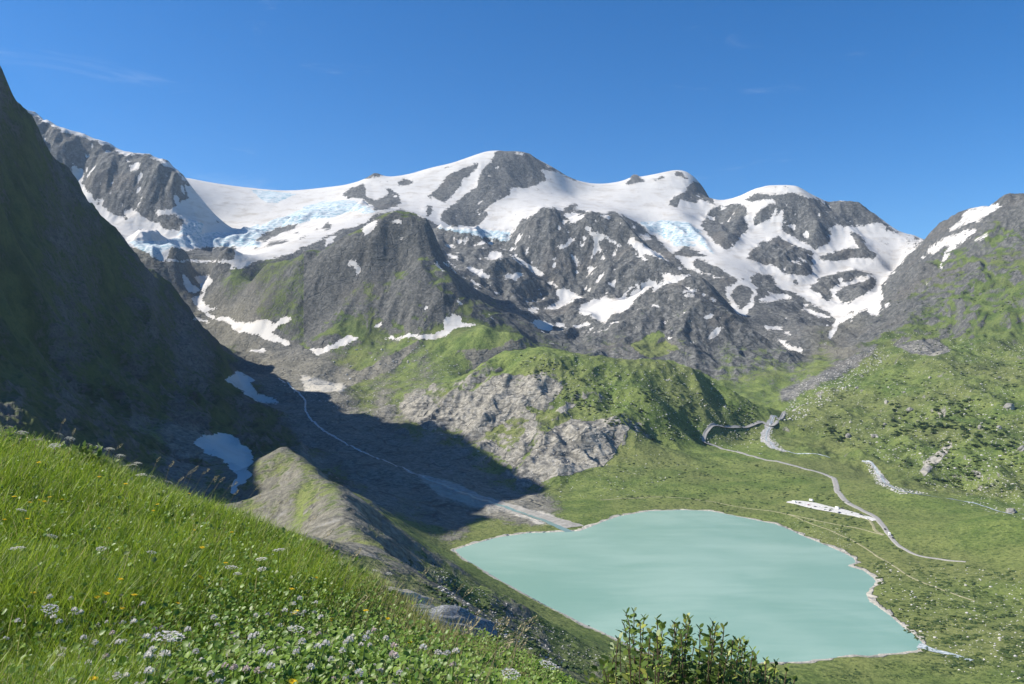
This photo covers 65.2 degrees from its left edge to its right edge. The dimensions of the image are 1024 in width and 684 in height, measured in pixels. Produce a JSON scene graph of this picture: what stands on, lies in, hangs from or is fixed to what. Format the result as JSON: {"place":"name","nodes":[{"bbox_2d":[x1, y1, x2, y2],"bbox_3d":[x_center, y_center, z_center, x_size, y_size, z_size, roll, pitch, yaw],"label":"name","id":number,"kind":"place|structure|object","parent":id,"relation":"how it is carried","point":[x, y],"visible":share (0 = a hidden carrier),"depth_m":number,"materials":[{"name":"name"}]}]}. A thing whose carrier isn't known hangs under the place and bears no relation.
{"place":"outdoors","nodes":[
{"label":"outdoors","id":0,"kind":"place"},
{"bbox_2d":[0,66,371,491],"bbox_3d":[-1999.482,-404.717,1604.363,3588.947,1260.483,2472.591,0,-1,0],"label":"mountain","id":1,"kind":"structure","parent":0,"point":[104,332],"depth_m":1357.44,"materials":[{"name":"grey stone"}]},
{"bbox_2d":[0,425,522,683],"bbox_3d":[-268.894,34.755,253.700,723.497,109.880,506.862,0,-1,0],"label":"bank","id":2,"kind":"structure","parent":0,"point":[433,602],"depth_m":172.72,"materials":[{"name":"green plant"}]},
{"bbox_2d":[0,425,25,447],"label":"leafy plant","id":3,"kind":"object","parent":2,"relation":"on","point":[10,430],"visible":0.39,"depth_m":8.55,"materials":[{"name":"green plant"}]},
{"bbox_2d":[10,546,24,572],"bbox_3d":[-2.521,1.208,4.074,0.076,0.327,0.077,-1,-4,-23],"label":"yarrow","id":4,"kind":"object","parent":2,"relation":"on","point":[17,547],"visible":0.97,"depth_m":4.08,"materials":[{"name":"white plant"}]},
{"bbox_2d":[38,604,58,645],"bbox_3d":[-1.987,1.263,3.391,0.074,0.315,0.074,9,12,-39],"label":"yarrow","id":5,"kind":"object","parent":2,"relation":"on","point":[54,605],"visible":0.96,"depth_m":3.37,"materials":[{"name":"white plant"}]},
{"bbox_2d":[46,594,52,634],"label":"white clover","id":6,"kind":"object","parent":2,"relation":"on","point":[50,595],"visible":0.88,"depth_m":3.61,"materials":[{"name":"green plant"}]},
{"bbox_2d":[47,614,56,655],"bbox_3d":[-1.893,1.272,3.269,0.029,0.307,0.034,11,-19,-38],"label":"white clover","id":7,"kind":"object","parent":2,"relation":"on","point":[54,616],"visible":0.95,"depth_m":3.30,"materials":[{"name":"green plant"}]},
{"bbox_2d":[47,443,60,452],"bbox_3d":[-4.568,1.174,7.995,0.126,0.336,0.126,-7,29,-36],"label":"yarrow","id":8,"kind":"object","parent":2,"relation":"on","point":[52,444],"visible":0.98,"depth_m":7.94,"materials":[{"name":"white plant"}]},
{"bbox_2d":[55,619,62,649],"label":"white clover","id":9,"kind":"object","parent":2,"relation":"on","point":[57,622],"visible":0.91,"depth_m":3.34,"materials":[{"name":"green plant"}]},
{"bbox_2d":[70,607,77,637],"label":"white clover","id":10,"kind":"object","parent":2,"relation":"on","point":[72,608],"visible":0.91,"depth_m":3.45,"materials":[{"name":"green plant"}]},
{"bbox_2d":[78,634,86,654],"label":"white clover","id":11,"kind":"object","parent":2,"relation":"on","point":[82,636],"visible":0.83,"depth_m":3.12,"materials":[{"name":"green plant"}]},
{"bbox_2d":[65,440,106,467],"bbox_3d":[-4.686,1.272,8.809,0.496,0.388,0.435,0,-1,0],"label":"leafy plant","id":12,"kind":"object","parent":2,"relation":"on","point":[74,448],"visible":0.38,"depth_m":8.76,"materials":[{"name":"green plant"}]},
{"bbox_2d":[92,639,98,656],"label":"white clover","id":13,"kind":"object","parent":2,"relation":"on","point":[94,641],"visible":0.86,"depth_m":3.14,"materials":[{"name":"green plant"}]},
{"bbox_2d":[109,630,115,652],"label":"pink clover","id":14,"kind":"object","parent":2,"relation":"on","point":[113,632],"visible":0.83,"depth_m":3.30,"materials":[{"name":"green plant"}]},
{"bbox_2d":[96,458,129,477],"bbox_3d":[-4.312,1.395,8.542,0.404,0.326,0.390,0,-1,0],"label":"leafy plant","id":15,"kind":"object","parent":2,"relation":"on","point":[112,463],"visible":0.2,"depth_m":8.54,"materials":[{"name":"green plant"}]},
{"bbox_2d":[112,672,121,681],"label":"white clover","id":16,"kind":"object","parent":2,"relation":"on","point":[115,673],"visible":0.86,"depth_m":2.41,"materials":[{"name":"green plant"}]},
{"bbox_2d":[112,639,122,674],"bbox_3d":[-1.488,1.250,2.994,0.033,0.300,0.028,11,8,7],"label":"white clover","id":17,"kind":"object","parent":2,"relation":"on","point":[120,641],"visible":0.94,"depth_m":2.98,"materials":[{"name":"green plant"}]},
{"bbox_2d":[130,618,137,653],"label":"white clover","id":18,"kind":"object","parent":2,"relation":"on","point":[132,621],"visible":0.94,"depth_m":3.23,"materials":[{"name":"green plant"}]},
{"bbox_2d":[137,633,149,668],"bbox_3d":[-1.302,1.171,2.776,0.035,0.315,0.030,6,-9,17],"label":"white clover","id":19,"kind":"object","parent":2,"relation":"on","point":[146,634],"visible":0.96,"depth_m":2.79,"materials":[{"name":"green plant"}]},
{"bbox_2d":[143,651,152,683],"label":"white clover","id":20,"kind":"object","parent":2,"relation":"on","point":[148,656],"visible":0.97,"depth_m":2.38,"materials":[{"name":"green plant"}]},
{"bbox_2d":[144,666,153,683],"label":"white clover","id":21,"kind":"object","parent":2,"relation":"on","point":[146,670],"visible":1,"depth_m":2.31,"materials":[{"name":"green plant"}]},
{"bbox_2d":[148,646,156,665],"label":"white clover","id":22,"kind":"object","parent":2,"relation":"on","point":[152,648],"visible":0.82,"depth_m":2.64,"materials":[{"name":"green plant"}]},
{"bbox_2d":[152,484,171,493],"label":"leafy plant","id":23,"kind":"object","parent":2,"relation":"on","point":[164,487],"visible":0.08,"depth_m":8.13,"materials":[{"name":"green plant"}]},
{"bbox_2d":[159,649,171,683],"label":"white clover","id":24,"kind":"object","parent":2,"relation":"on","point":[169,654],"visible":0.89,"depth_m":2.43,"materials":[{"name":"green plant"}]},
{"bbox_2d":[154,630,184,680],"bbox_3d":[-1.054,1.054,2.395,0.086,0.368,0.086,8,-1,16],"label":"yarrow","id":25,"kind":"object","parent":2,"relation":"on","point":[172,632],"visible":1,"depth_m":2.40,"materials":[{"name":"white plant"}]},
{"bbox_2d":[184,626,191,653],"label":"white clover","id":26,"kind":"object","parent":2,"relation":"on","point":[186,628],"visible":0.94,"depth_m":3.09,"materials":[{"name":"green plant"}]},
{"bbox_2d":[192,648,199,661],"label":"white clover","id":27,"kind":"object","parent":2,"relation":"on","point":[196,650],"visible":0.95,"depth_m":2.83,"materials":[{"name":"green plant"}]},
{"bbox_2d":[207,670,214,676],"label":"white clover","id":28,"kind":"object","parent":2,"relation":"on","point":[211,672],"visible":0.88,"depth_m":2.44,"materials":[{"name":"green plant"}]},
{"bbox_2d":[214,678,223,683],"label":"white clover","id":29,"kind":"object","parent":2,"relation":"on","point":[219,681],"visible":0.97,"depth_m":2.39,"materials":[{"name":"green plant"}]},
{"bbox_2d":[229,664,237,677],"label":"pink clover","id":30,"kind":"object","parent":2,"relation":"on","point":[235,665],"visible":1,"depth_m":2.46,"materials":[{"name":"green plant"}]},
{"bbox_2d":[242,665,249,683],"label":"pink clover","id":31,"kind":"object","parent":2,"relation":"on","point":[246,668],"visible":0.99,"depth_m":2.48,"materials":[{"name":"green plant"}]},
{"bbox_2d":[247,633,255,674],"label":"white clover","id":32,"kind":"object","parent":2,"relation":"on","point":[250,637],"visible":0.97,"depth_m":2.68,"materials":[{"name":"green plant"}]},
{"bbox_2d":[253,667,260,681],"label":"pink clover","id":33,"kind":"object","parent":2,"relation":"on","point":[257,668],"visible":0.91,"depth_m":2.52,"materials":[{"name":"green plant"}]},
{"bbox_2d":[257,648,264,673],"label":"white clover","id":34,"kind":"object","parent":2,"relation":"on","point":[260,651],"visible":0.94,"depth_m":2.60,"materials":[{"name":"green plant"}]},
{"bbox_2d":[265,650,272,671],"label":"white clover","id":35,"kind":"object","parent":2,"relation":"on","point":[267,653],"visible":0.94,"depth_m":2.72,"materials":[{"name":"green plant"}]},
{"bbox_2d":[267,663,274,675],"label":"white clover","id":36,"kind":"object","parent":2,"relation":"on","point":[269,666],"visible":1,"depth_m":2.40,"materials":[{"name":"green plant"}]},
{"bbox_2d":[275,608,287,641],"bbox_3d":[-1.066,1.363,3.638,0.034,0.304,0.028,11,-9,-3],"label":"white clover","id":37,"kind":"object","parent":2,"relation":"on","point":[284,610],"visible":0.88,"depth_m":3.65,"materials":[{"name":"green"}]},
{"bbox_2d":[273,527,298,544],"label":"leafy plant","id":38,"kind":"object","parent":2,"relation":"on","point":[283,531],"visible":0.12,"depth_m":7.24,"materials":[{"name":"green plant"}]},
{"bbox_2d":[0,429,580,683],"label":"herb leaves","id":39,"kind":"object","parent":2,"relation":"on","point":[353,654],"visible":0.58,"depth_m":3.70,"materials":[{"name":"green plant"}]},
{"bbox_2d":[281,611,303,651],"bbox_3d":[-0.985,1.336,3.491,0.067,0.316,0.069,22,-16,-19],"label":"yarrow","id":40,"kind":"object","parent":2,"relation":"on","point":[294,620],"visible":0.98,"depth_m":3.52,"materials":[{"name":"white plant"}]},
{"bbox_2d":[288,678,297,683],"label":"yellow hawkbit","id":41,"kind":"object","parent":2,"relation":"on","point":[292,681],"visible":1,"depth_m":2.38,"materials":[{"name":"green plant"}]},
{"bbox_2d":[283,625,303,675],"bbox_3d":[-0.807,1.184,2.893,0.066,0.314,0.068,9,-3,3],"label":"yarrow","id":42,"kind":"object","parent":2,"relation":"on","point":[291,626],"visible":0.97,"depth_m":2.90,"materials":[{"name":"white plant"}]},
{"bbox_2d":[292,649,299,675],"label":"white clover","id":43,"kind":"object","parent":2,"relation":"on","point":[295,650],"visible":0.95,"depth_m":2.65,"materials":[{"name":"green plant"}]},
{"bbox_2d":[297,637,306,674],"bbox_3d":[-0.747,1.179,2.817,0.032,0.277,0.030,4,-1,-25],"label":"white clover","id":44,"kind":"object","parent":2,"relation":"on","point":[303,640],"visible":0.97,"depth_m":2.82,"materials":[{"name":"green"}]},
{"bbox_2d":[306,663,314,681],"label":"white clover","id":45,"kind":"object","parent":2,"relation":"on","point":[310,665],"visible":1,"depth_m":2.50,"materials":[{"name":"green plant"}]},
{"bbox_2d":[307,643,320,672],"bbox_3d":[-0.691,1.148,2.677,0.032,0.288,0.027,16,-4,12],"label":"white clover","id":46,"kind":"object","parent":2,"relation":"on","point":[316,645],"visible":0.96,"depth_m":2.68,"materials":[{"name":"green plant"}]},
{"bbox_2d":[301,539,339,558],"bbox_3d":[-2.010,2.064,7.772,0.664,0.292,0.530,0,-1,0],"label":"leafy plant","id":47,"kind":"object","parent":2,"relation":"on","point":[331,550],"visible":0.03,"depth_m":7.82,"materials":[{"name":"green plant"}]},
{"bbox_2d":[318,614,323,638],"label":"white clover","id":48,"kind":"object","parent":2,"relation":"on","point":[321,615],"visible":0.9,"depth_m":3.74,"materials":[{"name":"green plant"}]},
{"bbox_2d":[313,639,329,683],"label":"white clover","id":49,"kind":"object","parent":2,"relation":"on","point":[325,642],"visible":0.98,"depth_m":2.60,"materials":[{"name":"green plant"}]},
{"bbox_2d":[339,647,345,678],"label":"white clover","id":50,"kind":"object","parent":2,"relation":"on","point":[341,649],"visible":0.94,"depth_m":2.79,"materials":[{"name":"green plant"}]},
{"bbox_2d":[339,636,353,683],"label":"white clover","id":51,"kind":"object","parent":2,"relation":"on","point":[348,638],"visible":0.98,"depth_m":2.68,"materials":[{"name":"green plant"}]},
{"bbox_2d":[329,556,367,578],"bbox_3d":[-1.397,1.922,6.642,0.398,0.299,0.373,0,-1,0],"label":"leafy plant","id":52,"kind":"object","parent":2,"relation":"on","point":[355,561],"visible":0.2,"depth_m":6.68,"materials":[{"name":"green plant"}]},
{"bbox_2d":[349,668,362,683],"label":"white clover","id":53,"kind":"object","parent":2,"relation":"on","point":[358,671],"visible":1,"depth_m":2.46,"materials":[{"name":"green plant"}]},
{"bbox_2d":[361,634,369,679],"bbox_3d":[-0.500,1.138,2.678,0.029,0.309,0.034,1,-6,19],"label":"white clover","id":54,"kind":"object","parent":2,"relation":"on","point":[367,636],"visible":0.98,"depth_m":2.69,"materials":[{"name":"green plant"}]},
{"bbox_2d":[358,575,397,602],"bbox_3d":[-1.083,1.967,6.289,0.368,0.264,0.282,0,-1,0],"label":"leafy plant","id":55,"kind":"object","parent":2,"relation":"on","point":[377,582],"visible":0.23,"depth_m":6.29,"materials":[{"name":"green plant"}]},
{"bbox_2d":[383,635,388,649],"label":"white clover","id":56,"kind":"object","parent":2,"relation":"on","point":[387,636],"visible":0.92,"depth_m":3.41,"materials":[{"name":"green plant"}]},
{"bbox_2d":[385,650,396,683],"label":"pink clover","id":57,"kind":"object","parent":2,"relation":"on","point":[391,652],"visible":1,"depth_m":2.65,"materials":[{"name":"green plant"}]},
{"bbox_2d":[390,652,398,679],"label":"white clover","id":58,"kind":"object","parent":2,"relation":"on","point":[397,656],"visible":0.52,"depth_m":2.69,"materials":[{"name":"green plant"}]},
{"bbox_2d":[382,586,433,605],"bbox_3d":[-0.964,2.286,7.062,0.708,0.214,0.308,24,-8,-32],"label":"rock","id":59,"kind":"object","parent":2,"relation":"on","point":[427,599],"visible":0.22,"depth_m":7.03,"materials":[{"name":"beige stone"}]},
{"bbox_2d":[412,643,426,676],"bbox_3d":[-0.340,1.167,2.698,0.033,0.298,0.028,17,-8,-5],"label":"white clover","id":60,"kind":"object","parent":2,"relation":"on","point":[425,647],"visible":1,"depth_m":2.71,"materials":[{"name":"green plant"}]},
{"bbox_2d":[409,603,434,610],"bbox_3d":[-0.681,2.273,6.649,0.452,0.148,0.212,24,-8,-32],"label":"rock","id":61,"kind":"object","parent":2,"relation":"on","point":[420,606],"visible":0.12,"depth_m":6.60,"materials":[{"name":"grey stone"}]},
{"bbox_2d":[434,649,440,664],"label":"white clover","id":62,"kind":"object","parent":2,"relation":"on","point":[438,651],"visible":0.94,"depth_m":3.15,"materials":[{"name":"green plant"}]},
{"bbox_2d":[444,650,450,680],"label":"white clover","id":63,"kind":"object","parent":2,"relation":"on","point":[447,659],"visible":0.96,"depth_m":2.88,"materials":[{"name":"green plant"}]},
{"bbox_2d":[452,647,459,674],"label":"white clover","id":64,"kind":"object","parent":2,"relation":"on","point":[455,649],"visible":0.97,"depth_m":2.82,"materials":[{"name":"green plant"}]},
{"bbox_2d":[419,605,496,642],"bbox_3d":[-0.446,2.353,6.616,0.789,0.291,0.368,24,-8,-32],"label":"rock","id":65,"kind":"object","parent":2,"relation":"on","point":[481,624],"visible":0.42,"depth_m":6.57,"materials":[{"name":"grey stone"}]},
{"bbox_2d":[440,616,480,679],"bbox_3d":[-0.213,1.171,2.846,0.072,0.427,0.031,19,-2,6],"label":"grass stalk","id":66,"kind":"object","parent":2,"relation":"on","point":[476,622],"depth_m":2.85,"materials":[{"name":"plant"}]},
{"bbox_2d":[480,618,502,670],"bbox_3d":[-0.123,1.654,4.174,0.066,0.469,0.027,12,4,6],"label":"grass stalk","id":67,"kind":"object","parent":2,"relation":"on","point":[491,634],"depth_m":4.16,"materials":[{"name":"plant"}]},
{"bbox_2d":[475,630,520,683],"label":"grass stalk","id":68,"kind":"object","parent":2,"relation":"on","point":[517,635],"depth_m":2.73,"materials":[{"name":"plant"}]},
{"bbox_2d":[483,638,512,683],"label":"grass stalk","id":69,"kind":"object","parent":2,"relation":"on","point":[509,645],"depth_m":2.61,"materials":[{"name":"plant"}]},
{"bbox_2d":[493,617,509,665],"bbox_3d":[-0.063,1.553,3.837,0.076,0.500,0.033,5,3,17],"label":"grass stalk","id":70,"kind":"object","parent":2,"relation":"on","point":[502,629],"depth_m":3.83,"materials":[{"name":"plant"}]},
{"bbox_2d":[501,668,520,683],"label":"yarrow","id":71,"kind":"object","parent":2,"relation":"on","point":[515,671],"visible":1,"depth_m":2.81,"materials":[{"name":"white plant"}]},
{"bbox_2d":[505,638,527,683],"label":"grass stalk","id":72,"kind":"object","parent":2,"relation":"on","point":[524,644],"depth_m":3.05,"materials":[{"name":"plant"}]},
{"bbox_2d":[511,622,524,668],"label":"grass stalk","id":73,"kind":"object","parent":2,"relation":"on","point":[517,638],"depth_m":3.77,"materials":[{"name":"plant"}]},
{"bbox_2d":[500,615,538,683],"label":"grass stalk","id":74,"kind":"object","parent":2,"relation":"on","point":[530,619],"depth_m":2.87,"materials":[{"name":"plant"}]},
{"bbox_2d":[539,659,556,682],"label":"yarrow","id":75,"kind":"object","parent":2,"relation":"on","point":[547,666],"visible":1,"depth_m":3.14,"materials":[{"name":"white plant"}]},
{"bbox_2d":[580,607,797,683],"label":"willow shrub","id":76,"kind":"object","parent":2,"relation":"on","point":[676,650],"visible":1,"depth_m":5.79,"materials":[{"name":"green plant"}]},
{"bbox_2d":[0,425,576,683],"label":"dry stems","id":77,"kind":"object","parent":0,"point":[439,627],"visible":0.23,"depth_m":5.06,"materials":[{"name":"green plant"}]},
{"bbox_2d":[278,378,425,477],"bbox_3d":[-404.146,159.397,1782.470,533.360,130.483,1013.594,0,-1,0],"label":"stream","id":78,"kind":"structure","parent":0,"point":[322,429],"depth_m":1680.86,"materials":[{"name":"grey liquid"}]},
{"bbox_2d":[159,211,591,356],"bbox_3d":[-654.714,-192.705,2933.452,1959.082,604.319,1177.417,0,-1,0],"label":"mountain","id":79,"kind":"structure","parent":0,"point":[386,276],"depth_m":2782.95,"materials":[{"name":"grey stone"}]},
{"bbox_2d":[124,418,729,683],"bbox_3d":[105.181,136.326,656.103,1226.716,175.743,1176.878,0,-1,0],"label":"moraine","id":80,"kind":"structure","parent":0,"point":[306,489],"depth_m":608.77,"materials":[{"name":"grey stone"}]},
{"bbox_2d":[17,102,916,340],"bbox_3d":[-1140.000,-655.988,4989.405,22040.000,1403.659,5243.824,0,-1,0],"label":"mountain","id":81,"kind":"structure","parent":0,"point":[823,263],"depth_m":4303.69,"materials":[{"name":"white snow"}]},
{"bbox_2d":[157,170,813,355],"bbox_3d":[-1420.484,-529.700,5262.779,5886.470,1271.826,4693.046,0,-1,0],"label":"glacier","id":82,"kind":"object","parent":81,"relation":"on","point":[293,224],"visible":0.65,"depth_m":4049.48,"materials":[{"name":"white ice"}]},
{"bbox_2d":[127,231,867,542],"bbox_3d":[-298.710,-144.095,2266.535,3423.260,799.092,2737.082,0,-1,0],"label":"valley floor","id":83,"kind":"structure","parent":0,"point":[223,315],"depth_m":2074.89,"materials":[{"name":"grey stone"}]},
{"bbox_2d":[404,469,582,527],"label":"stream bed","id":84,"kind":"object","parent":83,"relation":"on","point":[563,522],"visible":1,"depth_m":1124.75,"materials":[{"name":"grey gravel"}]},
{"bbox_2d":[425,478,571,531],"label":"stream","id":85,"kind":"structure","parent":0,"point":[551,523],"depth_m":1075.42,"materials":[{"name":"grey liquid"}]},
{"bbox_2d":[0,0,1023,238],"label":"sky","id":86,"kind":"structure","parent":0,"point":[911,112],"materials":[{"name":"blue"}]},
{"bbox_2d":[387,344,805,493],"bbox_3d":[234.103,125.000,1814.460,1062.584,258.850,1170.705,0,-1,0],"label":"hill","id":87,"kind":"structure","parent":0,"point":[500,368],"depth_m":1684.61,"materials":[{"name":"grey stone"}]},
{"bbox_2d":[484,207,807,383],"bbox_3d":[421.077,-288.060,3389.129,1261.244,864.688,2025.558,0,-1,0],"label":"mountain","id":88,"kind":"structure","parent":0,"point":[627,285],"depth_m":3297.80,"materials":[{"name":"grey stone"}]},
{"bbox_2d":[455,510,921,663],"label":"lake","id":89,"kind":"structure","parent":0,"point":[772,591],"depth_m":759.48,"materials":[{"name":"liquid"}]},
{"bbox_2d":[413,350,1023,683],"bbox_3d":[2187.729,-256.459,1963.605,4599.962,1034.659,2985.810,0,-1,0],"label":"meadow","id":90,"kind":"structure","parent":0,"point":[951,528],"depth_m":981.34,"materials":[{"name":"green plant"}]},
{"bbox_2d":[282,331,1023,678],"bbox_3d":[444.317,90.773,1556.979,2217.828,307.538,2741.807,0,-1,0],"label":"scattered stones","id":91,"kind":"object","parent":90,"relation":"on","point":[752,437],"visible":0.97,"depth_m":1644.29,"materials":[{"name":"stone"}]},
{"bbox_2d":[386,256,1023,683],"bbox_3d":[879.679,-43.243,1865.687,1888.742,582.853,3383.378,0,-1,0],"label":"heath cushions","id":92,"kind":"object","parent":90,"relation":"on","point":[566,664],"visible":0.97,"depth_m":703.78,"materials":[{"name":"green plant"}]},
{"bbox_2d":[760,415,786,451],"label":"stream bed","id":93,"kind":"object","parent":90,"relation":"on","point":[763,433],"visible":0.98,"depth_m":1753.56,"materials":[{"name":"grey gravel"}]},
{"bbox_2d":[787,501,875,520],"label":"parking lot","id":94,"kind":"structure","parent":90,"relation":"on","point":[822,506],"depth_m":1071.15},
{"bbox_2d":[861,460,928,495],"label":"stream bed","id":95,"kind":"object","parent":90,"relation":"on","point":[884,478],"visible":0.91,"depth_m":1333.28,"materials":[{"name":"grey stone"}]},
{"bbox_2d":[1005,508,1017,512],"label":"outcrop","id":96,"kind":"object","parent":90,"relation":"on","point":[1010,510],"visible":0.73,"depth_m":966.09,"materials":[{"name":"grey stone"}]},
{"bbox_2d":[604,497,880,534],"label":"path","id":97,"kind":"structure","parent":0,"point":[765,510],"depth_m":1070.27,"materials":[{"name":"beige gravel"}]},
{"bbox_2d":[765,415,829,457],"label":"stream","id":98,"kind":"structure","parent":0,"point":[784,450],"depth_m":1606.20,"materials":[{"name":"white liquid"}]},
{"bbox_2d":[702,409,965,561],"bbox_3d":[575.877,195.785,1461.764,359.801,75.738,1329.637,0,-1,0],"label":"road","id":99,"kind":"structure","parent":0,"point":[835,486],"depth_m":1272.87,"materials":[{"name":"grey asphalt"}]},
{"bbox_2d":[860,517,883,534],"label":"road","id":100,"kind":"structure","parent":0,"point":[873,526],"depth_m":954.71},
{"bbox_2d":[790,515,975,600],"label":"path","id":101,"kind":"structure","parent":0,"point":[883,559],"depth_m":832.87,"materials":[{"name":"beige soil"}]},
{"bbox_2d":[772,342,1023,507],"bbox_3d":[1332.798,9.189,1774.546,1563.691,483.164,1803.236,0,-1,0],"label":"hillside","id":102,"kind":"structure","parent":0,"point":[835,450],"depth_m":1767.88,"materials":[{"name":"green plant"}]},
{"bbox_2d":[1003,403,1014,409],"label":"outcrop","id":103,"kind":"object","parent":102,"relation":"on","point":[1011,406],"visible":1,"depth_m":1659.96,"materials":[{"name":"grey stone"}]},
{"bbox_2d":[1017,445,1023,451],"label":"outcrop","id":104,"kind":"object","parent":102,"relation":"on","point":[1020,448],"visible":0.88,"depth_m":1371.35,"materials":[{"name":"grey stone"}]},
{"bbox_2d":[837,193,1023,352],"bbox_3d":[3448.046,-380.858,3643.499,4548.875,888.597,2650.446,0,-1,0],"label":"mountain","id":105,"kind":"structure","parent":0,"point":[975,241],"depth_m":3003.42,"materials":[{"name":"grey stone"}]},
{"bbox_2d":[862,460,1011,513],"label":"stream","id":106,"kind":"structure","parent":0,"point":[877,472],"depth_m":1132.62,"materials":[{"name":"white liquid"}]},
{"bbox_2d":[917,643,971,660],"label":"stream","id":107,"kind":"structure","parent":0,"point":[922,645],"depth_m":577.43,"materials":[{"name":"white liquid"}]}
]}

